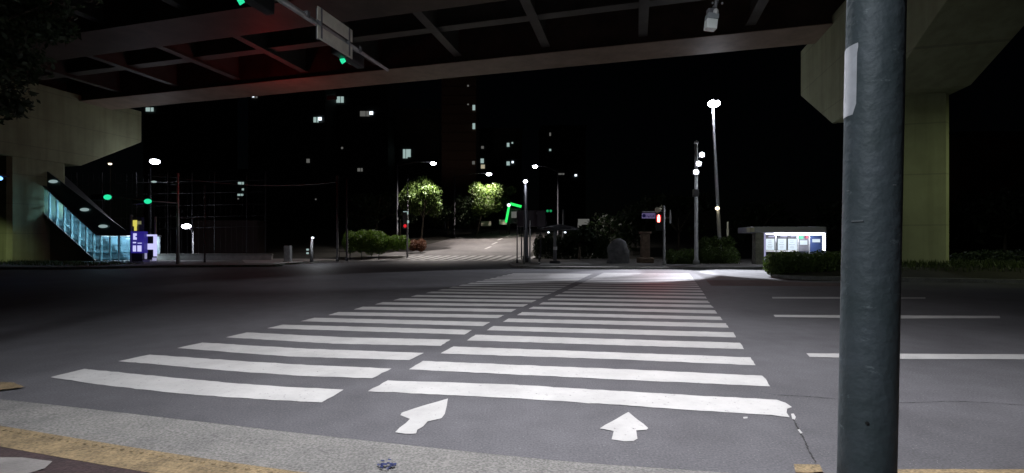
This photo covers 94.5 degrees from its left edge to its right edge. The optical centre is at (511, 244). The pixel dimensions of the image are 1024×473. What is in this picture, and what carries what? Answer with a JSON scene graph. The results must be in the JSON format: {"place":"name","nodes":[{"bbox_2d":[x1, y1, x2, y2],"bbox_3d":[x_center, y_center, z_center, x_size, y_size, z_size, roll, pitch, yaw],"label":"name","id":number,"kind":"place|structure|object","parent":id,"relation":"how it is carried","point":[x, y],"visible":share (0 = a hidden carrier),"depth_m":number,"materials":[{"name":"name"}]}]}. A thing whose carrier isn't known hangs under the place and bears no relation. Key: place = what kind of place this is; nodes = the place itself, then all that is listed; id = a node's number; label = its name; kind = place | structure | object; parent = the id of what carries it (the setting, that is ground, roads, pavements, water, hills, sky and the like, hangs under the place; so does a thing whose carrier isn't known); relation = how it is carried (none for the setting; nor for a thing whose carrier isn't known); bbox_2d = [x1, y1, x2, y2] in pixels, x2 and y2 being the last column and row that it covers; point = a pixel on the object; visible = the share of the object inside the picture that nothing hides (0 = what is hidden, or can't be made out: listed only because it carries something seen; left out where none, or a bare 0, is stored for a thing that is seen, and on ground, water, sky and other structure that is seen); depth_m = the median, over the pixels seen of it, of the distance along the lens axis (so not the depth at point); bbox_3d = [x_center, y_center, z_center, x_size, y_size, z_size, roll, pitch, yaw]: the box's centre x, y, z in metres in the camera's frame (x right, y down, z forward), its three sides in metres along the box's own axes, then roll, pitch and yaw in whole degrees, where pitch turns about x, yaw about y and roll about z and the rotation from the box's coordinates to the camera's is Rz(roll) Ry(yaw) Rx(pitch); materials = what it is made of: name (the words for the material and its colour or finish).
{"place":"outdoors","nodes":[
{"label":"outdoors","id":0,"kind":"place"},
{"bbox_2d":[0,447,146,472],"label":"pavement","id":1,"kind":"structure","parent":0,"point":[59,465],"depth_m":3.07,"materials":[{"name":"grey concrete"}]},
{"bbox_2d":[0,457,51,472],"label":"paving slab","id":2,"kind":"structure","parent":1,"relation":"on","point":[17,465],"depth_m":3.07,"materials":[{"name":"grey concrete"}]},
{"bbox_2d":[0,426,305,472],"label":"tactile paving","id":3,"kind":"structure","parent":1,"relation":"on","point":[102,458],"depth_m":3.23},
{"bbox_2d":[2,429,284,472],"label":"tactile bumps","id":4,"kind":"object","parent":3,"relation":"on","point":[214,463],"visible":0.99,"depth_m":3.27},
{"bbox_2d":[237,0,388,70],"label":"signal mast","id":5,"kind":"object","parent":1,"relation":"on","point":[344,49],"visible":1,"depth_m":9.94,"materials":[{"name":"grey metal"}]},
{"bbox_2d":[837,0,906,472],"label":"lamp pole","id":6,"kind":"object","parent":1,"relation":"on","point":[872,222],"visible":1,"depth_m":1.56,"materials":[{"name":"metal"}]},
{"bbox_2d":[0,258,331,266],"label":"pavement","id":7,"kind":"structure","parent":0,"point":[202,262],"depth_m":34.73,"materials":[{"name":"grey concrete"}]},
{"bbox_2d":[43,171,161,260],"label":"station stairway","id":8,"kind":"object","parent":7,"relation":"on","point":[85,228],"visible":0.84,"depth_m":40.20,"materials":[{"name":"teal glass"}]},
{"bbox_2d":[91,173,179,263],"bbox_3d":[-25.770,-1.888,32.554,1.752,6.516,4.546,0,0,32],"label":"signal mast","id":9,"kind":"object","parent":7,"relation":"on","point":[110,197],"visible":1,"depth_m":33.90,"materials":[{"name":"grey metal"}]},
{"bbox_2d":[179,178,334,185],"bbox_3d":[-19.369,-4.947,36.999,11.009,0.724,0.022,0,0,-33],"label":"wire","id":10,"kind":"object","parent":9,"relation":"attached to","point":[261,185],"visible":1,"depth_m":37.22,"materials":[{"name":"black metal"}]},
{"bbox_2d":[130,215,147,261],"bbox_3d":[-30.488,-0.493,38.670,1.145,3.904,0.460,0,0,0],"label":"sign pylon","id":11,"kind":"object","parent":7,"relation":"on","point":[138,242],"visible":0.94,"depth_m":38.50,"materials":[{"name":"blue"}]},
{"bbox_2d":[143,217,156,261],"bbox_3d":[-29.754,-0.387,38.893,1.084,3.840,3.491,0,0,-41],"label":"phone booth","id":12,"kind":"object","parent":7,"relation":"on","point":[151,255],"visible":0.74,"depth_m":38.85,"materials":[{"name":"white"}]},
{"bbox_2d":[149,159,159,233],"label":"street lamp","id":13,"kind":"object","parent":7,"relation":"on","point":[154,161],"visible":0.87,"depth_m":48.43,"materials":[{"name":"grey metal"}]},
{"bbox_2d":[76,172,267,253],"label":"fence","id":14,"kind":"object","parent":7,"relation":"on","point":[214,216],"visible":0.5,"depth_m":45.98,"materials":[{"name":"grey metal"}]},
{"bbox_2d":[181,224,193,253],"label":"street lamp","id":15,"kind":"object","parent":7,"relation":"on","point":[186,226],"visible":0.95,"depth_m":44.64,"materials":[{"name":"white glass"}]},
{"bbox_2d":[204,185,205,261],"bbox_3d":[-24.000,-1.625,37.000,0.168,6.050,0.160,0,0,0],"label":"pole","id":16,"kind":"object","parent":7,"relation":"on","point":[204,223],"visible":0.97,"depth_m":36.96,"materials":[{"name":"grey metal"}]},
{"bbox_2d":[157,254,273,259],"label":"wall","id":17,"kind":"structure","parent":7,"relation":"on","point":[218,256],"depth_m":42.85,"materials":[{"name":"concrete"}]},
{"bbox_2d":[243,259,330,262],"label":"lit paving","id":18,"kind":"structure","parent":7,"relation":"on","point":[274,261],"depth_m":41.20,"materials":[{"name":"concrete"}]},
{"bbox_2d":[283,246,292,261],"bbox_3d":[-17.973,0.778,38.000,0.600,1.418,0.500,0,0,0],"label":"utility box","id":19,"kind":"object","parent":18,"relation":"on","point":[287,253],"visible":0.94,"depth_m":37.80,"materials":[{"name":"metal"}]},
{"bbox_2d":[306,237,313,261],"bbox_3d":[-16.141,0.358,37.970,0.615,2.023,0.340,0,0,0],"label":"pedestrian push post","id":20,"kind":"object","parent":7,"relation":"on","point":[311,249],"visible":1,"depth_m":37.90,"materials":[{"name":"black"}]},
{"bbox_2d":[340,229,564,259],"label":"side road","id":21,"kind":"structure","parent":0,"point":[469,245],"depth_m":61.81,"materials":[{"name":"grey asphalt"}]},
{"bbox_2d":[341,229,409,255],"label":"clipped hedge","id":22,"kind":"object","parent":21,"relation":"on","point":[371,242],"visible":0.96,"depth_m":49.33,"materials":[{"name":"green plant"}]},
{"bbox_2d":[403,211,408,257],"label":"traffic signal","id":23,"kind":"object","parent":21,"relation":"on","point":[405,220],"visible":1,"depth_m":47.75,"materials":[{"name":"black plastic"}]},
{"bbox_2d":[407,174,407,210],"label":"pole","id":24,"kind":"object","parent":21,"relation":"on","point":[407,192],"visible":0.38,"depth_m":49.95,"materials":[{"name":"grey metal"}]},
{"bbox_2d":[396,161,436,250],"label":"street lamp","id":25,"kind":"object","parent":21,"relation":"on","point":[433,163],"visible":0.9,"depth_m":56.93,"materials":[{"name":"grey metal"}]},
{"bbox_2d":[408,238,426,251],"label":"bush","id":26,"kind":"object","parent":21,"relation":"on","point":[418,245],"visible":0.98,"depth_m":54.72,"materials":[{"name":"red plant"}]},
{"bbox_2d":[398,175,443,238],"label":"street tree","id":27,"kind":"object","parent":21,"relation":"on","point":[424,189],"visible":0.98,"depth_m":59.05,"materials":[{"name":"green plant"}]},
{"bbox_2d":[362,235,534,260],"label":"side road markings","id":28,"kind":"object","parent":21,"relation":"on","point":[532,257],"visible":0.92,"depth_m":47.91,"materials":[{"name":"paint"}]},
{"bbox_2d":[454,173,490,237],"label":"street lamp","id":29,"kind":"object","parent":21,"relation":"on","point":[488,174],"visible":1,"depth_m":75.90,"materials":[{"name":"grey metal"}]},
{"bbox_2d":[481,221,490,225],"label":"banner","id":30,"kind":"object","parent":21,"relation":"on","point":[485,223],"visible":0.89,"depth_m":83.98,"materials":[{"name":"beige"}]},
{"bbox_2d":[499,220,506,224],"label":"banner","id":31,"kind":"object","parent":21,"relation":"on","point":[502,222],"visible":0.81,"depth_m":83.98,"materials":[{"name":"beige"}]},
{"bbox_2d":[490,183,519,231],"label":"street tree","id":32,"kind":"object","parent":21,"relation":"on","point":[510,190],"visible":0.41,"depth_m":86.61,"materials":[{"name":"green plant"}]},
{"bbox_2d":[505,203,521,233],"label":"neon sign","id":33,"kind":"object","parent":21,"relation":"on","point":[511,215],"visible":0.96,"depth_m":82.55,"materials":[{"name":"green plastic"}]},
{"bbox_2d":[0,260,1023,472],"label":"road","id":34,"kind":"structure","parent":0,"point":[54,322],"depth_m":6.25,"materials":[{"name":"grey asphalt"}]},
{"bbox_2d":[0,174,9,179],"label":"street lamp","id":35,"kind":"object","parent":34,"relation":"on","point":[2,175],"visible":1,"depth_m":21.53,"materials":[{"name":"grey metal"}]},
{"bbox_2d":[0,0,103,124],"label":"street tree","id":36,"kind":"object","parent":34,"relation":"on","point":[51,24],"visible":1,"depth_m":8.02,"materials":[{"name":"green plant"}]},
{"bbox_2d":[0,77,140,261],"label":"overpass pier","id":37,"kind":"structure","parent":34,"relation":"on","point":[57,132],"depth_m":39.83,"materials":[{"name":"concrete"}]},
{"bbox_2d":[0,258,335,269],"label":"pavement kerb","id":38,"kind":"structure","parent":34,"relation":"on","point":[152,266],"depth_m":31.23,"materials":[{"name":"concrete"}]},
{"bbox_2d":[336,176,338,260],"bbox_3d":[-14.757,-2.219,40.000,0.252,7.238,0.240,0,0,0],"label":"pole","id":39,"kind":"object","parent":34,"relation":"on","point":[337,258],"visible":1,"depth_m":39.94,"materials":[{"name":"grey metal"}]},
{"bbox_2d":[345,179,347,260],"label":"pole","id":40,"kind":"object","parent":34,"relation":"on","point":[346,258],"visible":1,"depth_m":40.93,"materials":[{"name":"grey metal"}]},
{"bbox_2d":[0,399,725,472],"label":"gutter","id":41,"kind":"object","parent":34,"relation":"on","point":[298,452],"visible":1,"depth_m":3.44,"materials":[{"name":"concrete"}]},
{"bbox_2d":[376,459,396,467],"bbox_3d":[-0.821,1.445,3.119,0.121,0.010,0.164,0,0,-32],"label":"spray mark","id":42,"kind":"object","parent":41,"relation":"on","point":[390,464],"visible":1,"depth_m":3.12,"materials":[{"name":"blue paint"}]},
{"bbox_2d":[52,273,801,432],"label":"crosswalk markings","id":43,"kind":"object","parent":34,"relation":"on","point":[629,398],"visible":1,"depth_m":6.31,"materials":[{"name":"paint"}]},
{"bbox_2d":[0,382,1023,472],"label":"kerb paint","id":44,"kind":"object","parent":34,"relation":"on","point":[806,468],"visible":0.95,"depth_m":3.11,"materials":[{"name":"yellow paint"}]},
{"bbox_2d":[396,399,647,440],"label":"arrow markings","id":45,"kind":"object","parent":34,"relation":"on","point":[625,426],"visible":1,"depth_m":3.98,"materials":[{"name":"paint"}]},
{"bbox_2d":[509,259,763,269],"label":"plaza pavement kerb","id":46,"kind":"structure","parent":34,"relation":"on","point":[686,268],"depth_m":28.91,"materials":[{"name":"concrete"}]},
{"bbox_2d":[693,270,769,279],"bbox_3d":[11.371,1.496,24.902,4.043,0.001,9.723,0,0,31],"label":"concrete strip","id":47,"kind":"object","parent":34,"relation":"on","point":[755,274],"visible":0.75,"depth_m":23.87,"materials":[{"name":"white concrete"}]},
{"bbox_2d":[706,280,840,285],"bbox_3d":[10.281,1.497,18.593,5.938,0.001,3.032,0,0,0],"label":"brown road strip","id":48,"kind":"object","parent":34,"relation":"on","point":[745,283],"visible":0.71,"depth_m":18.33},
{"bbox_2d":[769,393,1015,462],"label":"road cracks","id":49,"kind":"object","parent":34,"relation":"on","point":[834,398],"visible":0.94,"depth_m":4.05,"materials":[{"name":"black asphalt"}]},
{"bbox_2d":[770,274,1023,283],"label":"median kerb","id":50,"kind":"structure","parent":34,"relation":"on","point":[953,280],"depth_m":19.04,"materials":[{"name":"concrete"}]},
{"bbox_2d":[784,263,1023,278],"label":"median earth","id":51,"kind":"structure","parent":50,"relation":"on","point":[1006,273],"depth_m":19.71,"materials":[{"name":"soil"}]},
{"bbox_2d":[762,249,840,275],"bbox_3d":[13.738,0.887,21.640,4.085,1.431,1.944,0,0,0],"label":"hedge","id":52,"kind":"object","parent":51,"relation":"on","point":[783,262],"visible":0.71,"depth_m":21.16,"materials":[{"name":"green plant"}]},
{"bbox_2d":[949,249,1023,262],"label":"hedge","id":53,"kind":"object","parent":51,"relation":"on","point":[990,255],"visible":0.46,"depth_m":23.59,"materials":[{"name":"green plant"}]},
{"bbox_2d":[772,297,1023,358],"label":"lane markings","id":54,"kind":"object","parent":34,"relation":"on","point":[961,356],"visible":0.71,"depth_m":6.45,"materials":[{"name":"paint"}]},
{"bbox_2d":[801,0,1023,263],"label":"overpass pier","id":55,"kind":"structure","parent":34,"relation":"on","point":[953,46],"depth_m":22.18,"materials":[{"name":"concrete"}]},
{"bbox_2d":[0,0,844,109],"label":"overpass","id":56,"kind":"object","parent":55,"relation":"on","point":[123,54],"visible":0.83,"depth_m":31.25,"materials":[{"name":"concrete"}]},
{"bbox_2d":[704,0,722,31],"bbox_3d":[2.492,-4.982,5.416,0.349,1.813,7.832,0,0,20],"label":"hanging camera","id":57,"kind":"object","parent":56,"relation":"hanging from","point":[711,19],"visible":1,"depth_m":8.92,"materials":[{"name":"white"}]},
{"bbox_2d":[0,229,1023,472],"bbox_3d":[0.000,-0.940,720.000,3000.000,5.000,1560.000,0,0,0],"label":"ground","id":58,"kind":"structure","parent":0,"point":[298,241],"depth_m":70.87,"materials":[{"name":"soil"}]},
{"bbox_2d":[108,159,111,217],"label":"street lamp","id":59,"kind":"object","parent":58,"relation":"on","point":[110,163],"visible":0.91,"depth_m":91.94,"materials":[{"name":"black metal"}]},
{"bbox_2d":[142,98,236,228],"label":"apartment building","id":60,"kind":"structure","parent":58,"relation":"on","point":[193,141],"depth_m":140.00,"materials":[{"name":"grey"}]},
{"bbox_2d":[193,220,264,253],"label":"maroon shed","id":61,"kind":"structure","parent":58,"relation":"on","point":[230,236],"depth_m":55.00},
{"bbox_2d":[237,169,247,219],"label":"apartment building","id":62,"kind":"structure","parent":58,"relation":"on","point":[241,197],"depth_m":230.00,"materials":[{"name":"grey"}]},
{"bbox_2d":[247,89,336,228],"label":"apartment building","id":63,"kind":"structure","parent":58,"relation":"on","point":[292,140],"depth_m":150.00,"materials":[{"name":"grey"}]},
{"bbox_2d":[336,83,398,228],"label":"apartment building","id":64,"kind":"structure","parent":58,"relation":"on","point":[365,131],"depth_m":160.00,"materials":[{"name":"grey"}]},
{"bbox_2d":[336,96,343,102],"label":"window","id":65,"kind":"structure","parent":64,"relation":"in","point":[340,99],"depth_m":159.65,"materials":[{"name":"white glass"}]},
{"bbox_2d":[360,111,369,115],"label":"window","id":66,"kind":"structure","parent":64,"relation":"in","point":[362,113],"depth_m":159.65,"materials":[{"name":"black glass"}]},
{"bbox_2d":[379,190,417,235],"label":"dark tree","id":67,"kind":"object","parent":58,"relation":"on","point":[412,217],"visible":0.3,"depth_m":69.52,"materials":[{"name":"green plant"}]},
{"bbox_2d":[395,109,441,228],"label":"apartment building","id":68,"kind":"structure","parent":58,"relation":"on","point":[418,135],"depth_m":170.00,"materials":[{"name":"grey"}]},
{"bbox_2d":[403,149,407,157],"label":"window","id":69,"kind":"structure","parent":68,"relation":"in","point":[404,150],"depth_m":169.65,"materials":[{"name":"white"}]},
{"bbox_2d":[407,149,410,156],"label":"window","id":70,"kind":"structure","parent":68,"relation":"in","point":[408,150],"depth_m":169.65,"materials":[{"name":"white"}]},
{"bbox_2d":[424,194,475,235],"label":"dark tree","id":71,"kind":"object","parent":58,"relation":"on","point":[462,204],"visible":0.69,"depth_m":78.60,"materials":[{"name":"green plant"}]},
{"bbox_2d":[441,75,479,228],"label":"apartment building","id":72,"kind":"structure","parent":58,"relation":"on","point":[460,123],"depth_m":150.00,"materials":[{"name":"grey"}]},
{"bbox_2d":[448,201,481,231],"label":"dark tree","id":73,"kind":"object","parent":58,"relation":"on","point":[476,217],"visible":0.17,"depth_m":88.33,"materials":[{"name":"green plant"}]},
{"bbox_2d":[468,181,504,236],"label":"street tree","id":74,"kind":"object","parent":58,"relation":"on","point":[484,203],"visible":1,"depth_m":75.92,"materials":[{"name":"green plant"}]},
{"bbox_2d":[480,128,522,228],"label":"apartment building","id":75,"kind":"structure","parent":58,"relation":"on","point":[501,155],"depth_m":180.00,"materials":[{"name":"grey"}]},
{"bbox_2d":[532,165,558,239],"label":"street lamp","id":76,"kind":"object","parent":58,"relation":"on","point":[534,166],"visible":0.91,"depth_m":63.94,"materials":[{"name":"grey metal"}]},
{"bbox_2d":[538,125,586,227],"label":"apartment building","id":77,"kind":"structure","parent":58,"relation":"on","point":[562,149],"depth_m":200.00,"materials":[{"name":"grey"}]},
{"bbox_2d":[562,210,563,258],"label":"pole","id":78,"kind":"object","parent":58,"relation":"on","point":[562,223],"visible":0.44,"depth_m":47.92,"materials":[{"name":"grey metal"}]},
{"bbox_2d":[532,232,609,258],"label":"hedge","id":79,"kind":"object","parent":58,"relation":"on","point":[598,248],"visible":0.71,"depth_m":46.82,"materials":[{"name":"green plant"}]},
{"bbox_2d":[578,219,588,227],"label":"notice board","id":80,"kind":"object","parent":58,"relation":"on","point":[581,222],"visible":0.68,"depth_m":59.92,"materials":[{"name":"black"}]},
{"bbox_2d":[584,201,653,250],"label":"dark tree","id":81,"kind":"object","parent":58,"relation":"on","point":[616,226],"visible":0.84,"depth_m":55.35,"materials":[{"name":"green plant"}]},
{"bbox_2d":[638,191,715,251],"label":"dark tree","id":82,"kind":"object","parent":58,"relation":"on","point":[677,204],"visible":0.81,"depth_m":51.91,"materials":[{"name":"green plant"}]},
{"bbox_2d":[666,247,698,263],"bbox_3d":[12.266,1.028,34.473,2.358,1.726,2.052,0,0,0],"label":"hedge","id":83,"kind":"object","parent":58,"relation":"on","point":[678,257],"visible":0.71,"depth_m":34.12,"materials":[{"name":"green plant"}]},
{"bbox_2d":[698,245,740,263],"bbox_3d":[15.145,0.906,34.944,3.111,1.810,2.249,0,0,0],"label":"hedge","id":84,"kind":"object","parent":58,"relation":"on","point":[727,256],"visible":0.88,"depth_m":34.53,"materials":[{"name":"green plant"}]},
{"bbox_2d":[812,200,841,250],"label":"dark tree","id":85,"kind":"object","parent":58,"relation":"on","point":[831,213],"visible":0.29,"depth_m":48.36,"materials":[{"name":"green plant"}]},
{"bbox_2d":[949,131,1023,225],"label":"apartment building","id":86,"kind":"structure","parent":58,"relation":"on","point":[982,163],"depth_m":85.00,"materials":[{"name":"grey"}]},
{"bbox_2d":[0,258,1023,272],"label":"grass","id":87,"kind":"structure","parent":0,"point":[1000,264],"depth_m":21.46,"materials":[{"name":"green plant"}]},
{"bbox_2d":[65,26,1023,228],"label":"sky","id":88,"kind":"structure","parent":0,"point":[644,119],"materials":[{"name":"black"}]},
{"bbox_2d":[637,232,653,262],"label":"stone pillar","id":89,"kind":"structure","parent":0,"point":[644,257],"depth_m":35.75,"materials":[{"name":"brown stone"}]},
{"bbox_2d":[511,259,951,266],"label":"plaza pavement","id":90,"kind":"structure","parent":0,"point":[656,263],"depth_m":32.97,"materials":[{"name":"grey concrete"}]},
{"bbox_2d":[516,225,517,262],"bbox_3d":[0.384,-0.059,35.500,0.140,2.857,0.133,0,0,0],"label":"pole","id":91,"kind":"object","parent":90,"relation":"on","point":[517,247],"visible":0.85,"depth_m":35.47,"materials":[{"name":"grey metal"}]},
{"bbox_2d":[523,230,524,263],"bbox_3d":[0.868,0.160,33.800,0.140,2.420,0.133,0,0,0],"label":"pole","id":92,"kind":"object","parent":90,"relation":"on","point":[524,249],"visible":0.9,"depth_m":33.76,"materials":[{"name":"grey metal"}]},
{"bbox_2d":[522,178,528,261],"bbox_3d":[1.100,-1.871,36.848,0.570,6.483,0.846,0,0,0],"label":"street lamp","id":93,"kind":"object","parent":90,"relation":"on","point":[525,181],"visible":0.95,"depth_m":36.87,"materials":[{"name":"grey metal"}]},
{"bbox_2d":[529,220,530,262],"bbox_3d":[1.324,-0.214,35.000,0.168,3.167,0.160,0,0,0],"label":"pole","id":94,"kind":"object","parent":90,"relation":"on","point":[529,241],"visible":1,"depth_m":34.96,"materials":[{"name":"grey metal"}]},
{"bbox_2d":[517,210,546,258],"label":"sign cabinet","id":95,"kind":"object","parent":90,"relation":"on","point":[537,218],"visible":0.73,"depth_m":43.75,"materials":[{"name":"grey metal"}]},
{"bbox_2d":[539,262,591,264],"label":"plaza paving","id":96,"kind":"structure","parent":90,"relation":"on","point":[565,263],"depth_m":34.53,"materials":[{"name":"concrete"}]},
{"bbox_2d":[540,224,578,262],"bbox_3d":[3.500,-0.090,35.000,2.840,2.920,2.840,0,0,0],"label":"shade parasol","id":97,"kind":"object","parent":96,"relation":"on","point":[557,227],"visible":0.96,"depth_m":34.63,"materials":[{"name":"grey metal"}]},
{"bbox_2d":[562,225,597,259],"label":"dark tree","id":98,"kind":"object","parent":90,"relation":"on","point":[582,238],"visible":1,"depth_m":43.43,"materials":[{"name":"green plant"}]},
{"bbox_2d":[606,238,629,263],"bbox_3d":[7.852,0.455,34.989,1.699,1.850,0.718,0,0,0],"label":"standing stone","id":99,"kind":"object","parent":90,"relation":"on","point":[617,250],"visible":1,"depth_m":34.73,"materials":[{"name":"grey stone"}]},
{"bbox_2d":[642,205,670,264],"bbox_3d":[9.829,-0.665,31.817,2.098,4.069,0.624,0,0,-5],"label":"pedestrian signal","id":100,"kind":"object","parent":90,"relation":"on","point":[652,216],"visible":1,"depth_m":31.92,"materials":[{"name":"black plastic"}]},
{"bbox_2d":[692,141,704,264],"bbox_3d":[12.906,-2.940,32.875,0.816,8.620,0.730,0,0,0],"label":"floodlight mast","id":101,"kind":"object","parent":90,"relation":"on","point":[695,194],"visible":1,"depth_m":32.88,"materials":[{"name":"grey metal"}]},
{"bbox_2d":[708,100,721,250],"bbox_3d":[15.644,-4.865,36.309,1.272,12.470,0.810,0,0,0],"label":"street lamp","id":102,"kind":"object","parent":90,"relation":"on","point":[713,103],"visible":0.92,"depth_m":36.40,"materials":[{"name":"grey metal"}]},
{"bbox_2d":[698,235,735,251],"bbox_3d":[15.799,-0.025,36.493,2.865,1.530,1.411,0,0,0],"label":"bush","id":103,"kind":"object","parent":90,"relation":"on","point":[705,241],"visible":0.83,"depth_m":36.24,"materials":[{"name":"green plant"}]},
{"bbox_2d":[738,227,825,263],"bbox_3d":[19.848,0.109,34.100,6.618,2.753,2.400,0,0,0],"label":"bus shelter","id":104,"kind":"object","parent":90,"relation":"on","point":[766,241],"visible":0.84,"depth_m":33.46,"materials":[{"name":"metal"}]}
]}

